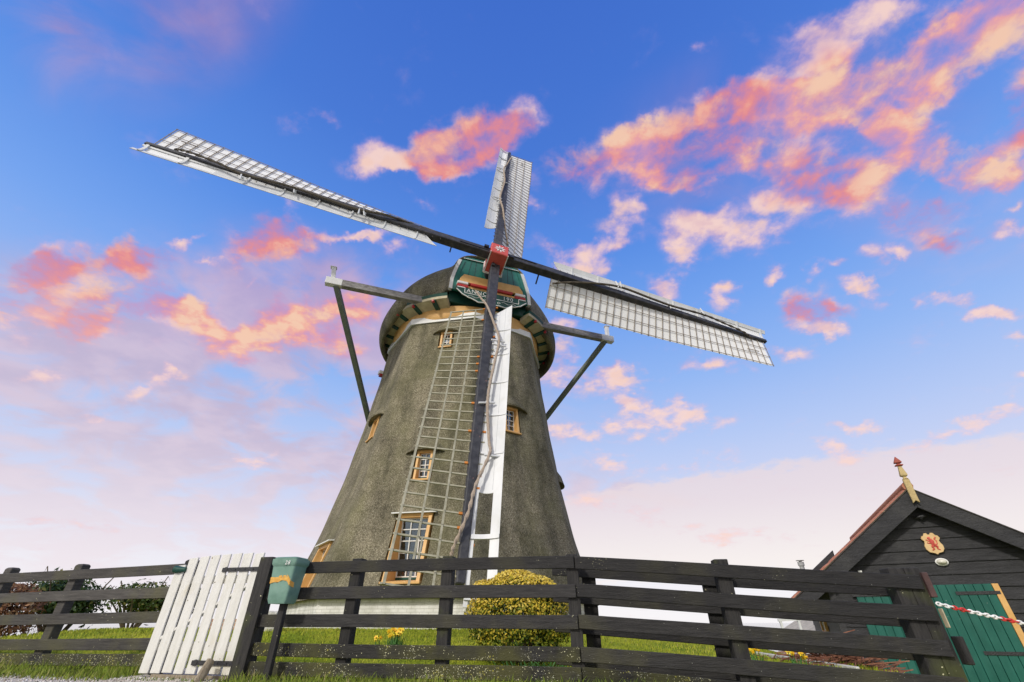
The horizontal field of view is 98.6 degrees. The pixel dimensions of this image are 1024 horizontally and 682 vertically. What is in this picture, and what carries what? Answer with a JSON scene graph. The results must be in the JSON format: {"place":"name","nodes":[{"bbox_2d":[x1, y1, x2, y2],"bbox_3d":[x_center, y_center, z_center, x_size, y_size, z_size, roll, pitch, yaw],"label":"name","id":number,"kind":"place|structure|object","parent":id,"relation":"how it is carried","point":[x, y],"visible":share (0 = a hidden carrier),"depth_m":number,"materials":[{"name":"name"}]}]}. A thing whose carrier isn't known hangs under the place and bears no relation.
{"place":"outdoors","nodes":[
{"label":"outdoors","id":0,"kind":"place"},
{"bbox_2d":[0,666,222,681],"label":"gravel path","id":1,"kind":"structure","parent":0,"point":[136,680],"depth_m":4.81,"materials":[{"name":"grey gravel"}]},
{"bbox_2d":[2,623,790,651],"bbox_3d":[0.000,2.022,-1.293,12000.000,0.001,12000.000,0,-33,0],"label":"water","id":2,"kind":"structure","parent":0,"point":[152,625],"depth_m":432.63,"materials":[{"name":"grey liquid"}]},
{"bbox_2d":[778,620,815,655],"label":"house","id":3,"kind":"structure","parent":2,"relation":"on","point":[807,625],"depth_m":31.19,"materials":[{"name":"brick"}]},
{"bbox_2d":[0,626,904,681],"bbox_3d":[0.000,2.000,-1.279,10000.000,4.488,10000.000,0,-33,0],"label":"ground","id":4,"kind":"structure","parent":0,"point":[463,642],"depth_m":7.37,"materials":[{"name":"green plant"}]},
{"bbox_2d":[0,582,54,636],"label":"copper hedge","id":5,"kind":"object","parent":4,"relation":"on","point":[26,607],"visible":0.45,"depth_m":8.79,"materials":[{"name":"red plant"}]},
{"bbox_2d":[16,566,114,633],"bbox_3d":[-10.443,6.092,10.251,1.808,1.523,1.869,21,-38,-30],"label":"evergreen shrub","id":6,"kind":"object","parent":4,"relation":"on","point":[87,606],"visible":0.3,"depth_m":10.08,"materials":[{"name":"green plant"}]},
{"bbox_2d":[0,560,199,674],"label":"plank fence","id":7,"kind":"object","parent":4,"relation":"on","point":[46,644],"visible":0.81,"depth_m":5.79,"materials":[{"name":"grey wood"}]},
{"bbox_2d":[99,576,169,628],"bbox_3d":[-8.819,6.345,10.679,1.567,1.222,1.641,0,-33,0],"label":"evergreen shrub","id":8,"kind":"object","parent":4,"relation":"on","point":[143,605],"visible":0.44,"depth_m":10.38,"materials":[{"name":"green plant"}]},
{"bbox_2d":[192,658,213,681],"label":"wooden stake","id":9,"kind":"object","parent":4,"relation":"on","point":[203,672],"visible":1,"depth_m":4.70,"materials":[{"name":"beige wood"}]},
{"bbox_2d":[210,619,236,628],"bbox_3d":[-5.150,5.393,8.303,0.900,0.260,0.500,0,-33,0],"label":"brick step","id":10,"kind":"object","parent":4,"relation":"on","point":[223,623],"visible":0.07,"depth_m":8.12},
{"bbox_2d":[264,611,277,630],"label":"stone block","id":11,"kind":"structure","parent":4,"relation":"on","point":[272,612],"depth_m":8.00,"materials":[{"name":"grey stone"}]},
{"bbox_2d":[261,557,309,680],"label":"letter bin","id":12,"kind":"object","parent":4,"relation":"on","point":[287,577],"visible":1,"depth_m":4.89,"materials":[{"name":"green plastic"}]},
{"bbox_2d":[0,657,667,681],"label":"verge grass","id":13,"kind":"structure","parent":4,"relation":"on","point":[49,671],"depth_m":4.82,"materials":[{"name":"green plant"}]},
{"bbox_2d":[373,635,382,644],"bbox_3d":[-2.052,4.635,6.747,0.134,0.219,0.199,-6,-33,9],"label":"daffodil clump","id":14,"kind":"object","parent":4,"relation":"on","point":[375,639],"visible":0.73,"depth_m":6.76,"materials":[{"name":"yellow plant"}]},
{"bbox_2d":[384,628,405,644],"bbox_3d":[-1.767,4.519,6.649,0.425,0.353,0.309,26,-41,-35],"label":"daffodil clump","id":15,"kind":"object","parent":4,"relation":"on","point":[397,634],"visible":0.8,"depth_m":6.63,"materials":[{"name":"yellow plant"}]},
{"bbox_2d":[227,556,581,681],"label":"plank fence","id":16,"kind":"object","parent":4,"relation":"on","point":[343,652],"visible":0.92,"depth_m":4.70,"materials":[{"name":"black wood"}]},
{"bbox_2d":[138,553,264,680],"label":"picket gate","id":17,"kind":"structure","parent":16,"relation":"attached to","point":[161,644],"depth_m":5.22,"materials":[{"name":"white paint"}]},
{"bbox_2d":[130,129,773,629],"bbox_3d":[-1.046,-2.901,16.700,18.076,23.982,17.602,-16,-36,23],"label":"windmill","id":18,"kind":"object","parent":4,"relation":"on","point":[454,455],"visible":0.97,"depth_m":14.30,"materials":[{"name":"paint"}]},
{"bbox_2d":[301,539,334,586],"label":"window","id":19,"kind":"structure","parent":18,"relation":"in","point":[324,547],"depth_m":12.35,"materials":[{"name":"paint"}]},
{"bbox_2d":[365,406,383,442],"bbox_3d":[-4.523,2.747,14.741,0.425,1.255,1.400,20,-38,-28],"label":"window","id":20,"kind":"structure","parent":18,"relation":"in","point":[375,418],"depth_m":14.69,"materials":[{"name":"paint"}]},
{"bbox_2d":[379,511,437,583],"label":"window","id":21,"kind":"structure","parent":18,"relation":"in","point":[405,543],"depth_m":11.29,"materials":[{"name":"paint"}]},
{"bbox_2d":[406,438,444,480],"bbox_3d":[-2.476,3.418,12.746,1.200,1.375,0.656,-6,-33,9],"label":"window","id":22,"kind":"structure","parent":18,"relation":"in","point":[423,475],"depth_m":12.71,"materials":[{"name":"paint"}]},
{"bbox_2d":[433,323,460,347],"bbox_3d":[-2.294,-0.157,15.769,1.050,1.175,0.648,-6,-33,9],"label":"window","id":23,"kind":"structure","parent":18,"relation":"in","point":[441,330],"depth_m":15.65,"materials":[{"name":"paint"}]},
{"bbox_2d":[505,396,526,434],"bbox_3d":[-0.122,2.429,14.373,1.350,1.395,0.662,20,-38,-28],"label":"window","id":24,"kind":"structure","parent":18,"relation":"in","point":[513,405],"depth_m":14.36,"materials":[{"name":"paint"}]},
{"bbox_2d":[464,569,569,664],"bbox_3d":[0.105,3.997,6.407,1.625,1.252,1.541,0,-33,0],"label":"golden bush","id":25,"kind":"object","parent":4,"relation":"on","point":[518,606],"visible":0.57,"depth_m":6.06,"materials":[{"name":"yellow plant"}]},
{"bbox_2d":[493,661,566,666],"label":"bulb leaves","id":26,"kind":"object","parent":4,"relation":"on","point":[534,664],"visible":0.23,"depth_m":5.44,"materials":[{"name":"green plant"}]},
{"bbox_2d":[552,569,914,681],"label":"field gate","id":27,"kind":"structure","parent":4,"relation":"on","point":[715,616],"depth_m":4.51,"materials":[{"name":"black wood"}]},
{"bbox_2d":[749,648,766,660],"bbox_3d":[3.636,4.695,6.564,0.332,0.243,0.404,0,-33,0],"label":"daffodil clump","id":28,"kind":"object","parent":4,"relation":"on","point":[752,651],"visible":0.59,"depth_m":6.62,"materials":[{"name":"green plant"}]},
{"bbox_2d":[566,554,974,681],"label":"plank fence","id":29,"kind":"object","parent":4,"relation":"on","point":[925,641],"visible":0.99,"depth_m":4.20,"materials":[{"name":"black wood"}]},
{"bbox_2d":[935,602,1023,624],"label":"plastic chain","id":30,"kind":"object","parent":29,"relation":"attached to","point":[996,617],"visible":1,"depth_m":4.05,"materials":[{"name":"white plastic"}]},
{"bbox_2d":[777,619,808,655],"bbox_3d":[13.100,14.194,20.004,1.204,2.740,0.100,0,-33,0],"label":"white rail","id":31,"kind":"object","parent":4,"relation":"on","point":[781,623],"visible":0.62,"depth_m":20.62,"materials":[{"name":"paint"}]},
{"bbox_2d":[785,651,809,664],"bbox_3d":[3.856,4.323,5.963,0.321,0.276,0.302,0,-33,0],"label":"daffodil clump","id":32,"kind":"object","parent":4,"relation":"on","point":[804,657],"visible":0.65,"depth_m":5.95,"materials":[{"name":"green plant"}]},
{"bbox_2d":[756,652,859,668],"bbox_3d":[4.585,5.140,7.099,0.050,0.103,2.902,1,-33,-1],"label":"kerb stone","id":33,"kind":"object","parent":4,"relation":"on","point":[835,664],"visible":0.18,"depth_m":6.65,"materials":[{"name":"grey stone"}]},
{"bbox_2d":[757,629,912,672],"bbox_3d":[5.189,5.189,6.563,2.702,1.494,3.722,0,-33,0],"label":"brushwood pile","id":34,"kind":"object","parent":4,"relation":"on","point":[830,658],"visible":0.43,"depth_m":6.46,"materials":[{"name":"brown wood"}]},
{"bbox_2d":[791,457,1023,681],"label":"shed","id":35,"kind":"structure","parent":4,"relation":"on","point":[964,558],"depth_m":7.67,"materials":[{"name":"black wood"}]},
{"bbox_2d":[818,599,828,631],"bbox_3d":[7.344,6.576,10.450,0.060,0.900,1.000,-15,-35,22],"label":"window","id":36,"kind":"structure","parent":35,"relation":"in","point":[823,625],"depth_m":10.28,"materials":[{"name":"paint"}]},
{"bbox_2d":[852,594,919,673],"bbox_3d":[6.666,5.282,7.369,1.025,2.060,0.048,-15,-35,22],"label":"door","id":37,"kind":"structure","parent":35,"relation":"in","point":[894,631],"depth_m":7.63,"materials":[{"name":"green paint"}]},
{"bbox_2d":[932,584,1023,681],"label":"door","id":38,"kind":"structure","parent":35,"relation":"in","point":[996,650],"depth_m":7.13,"materials":[{"name":"green paint"}]},
{"bbox_2d":[0,0,1023,622],"label":"sky","id":39,"kind":"structure","parent":0,"point":[840,181],"materials":[{"name":"blue"}]}
]}

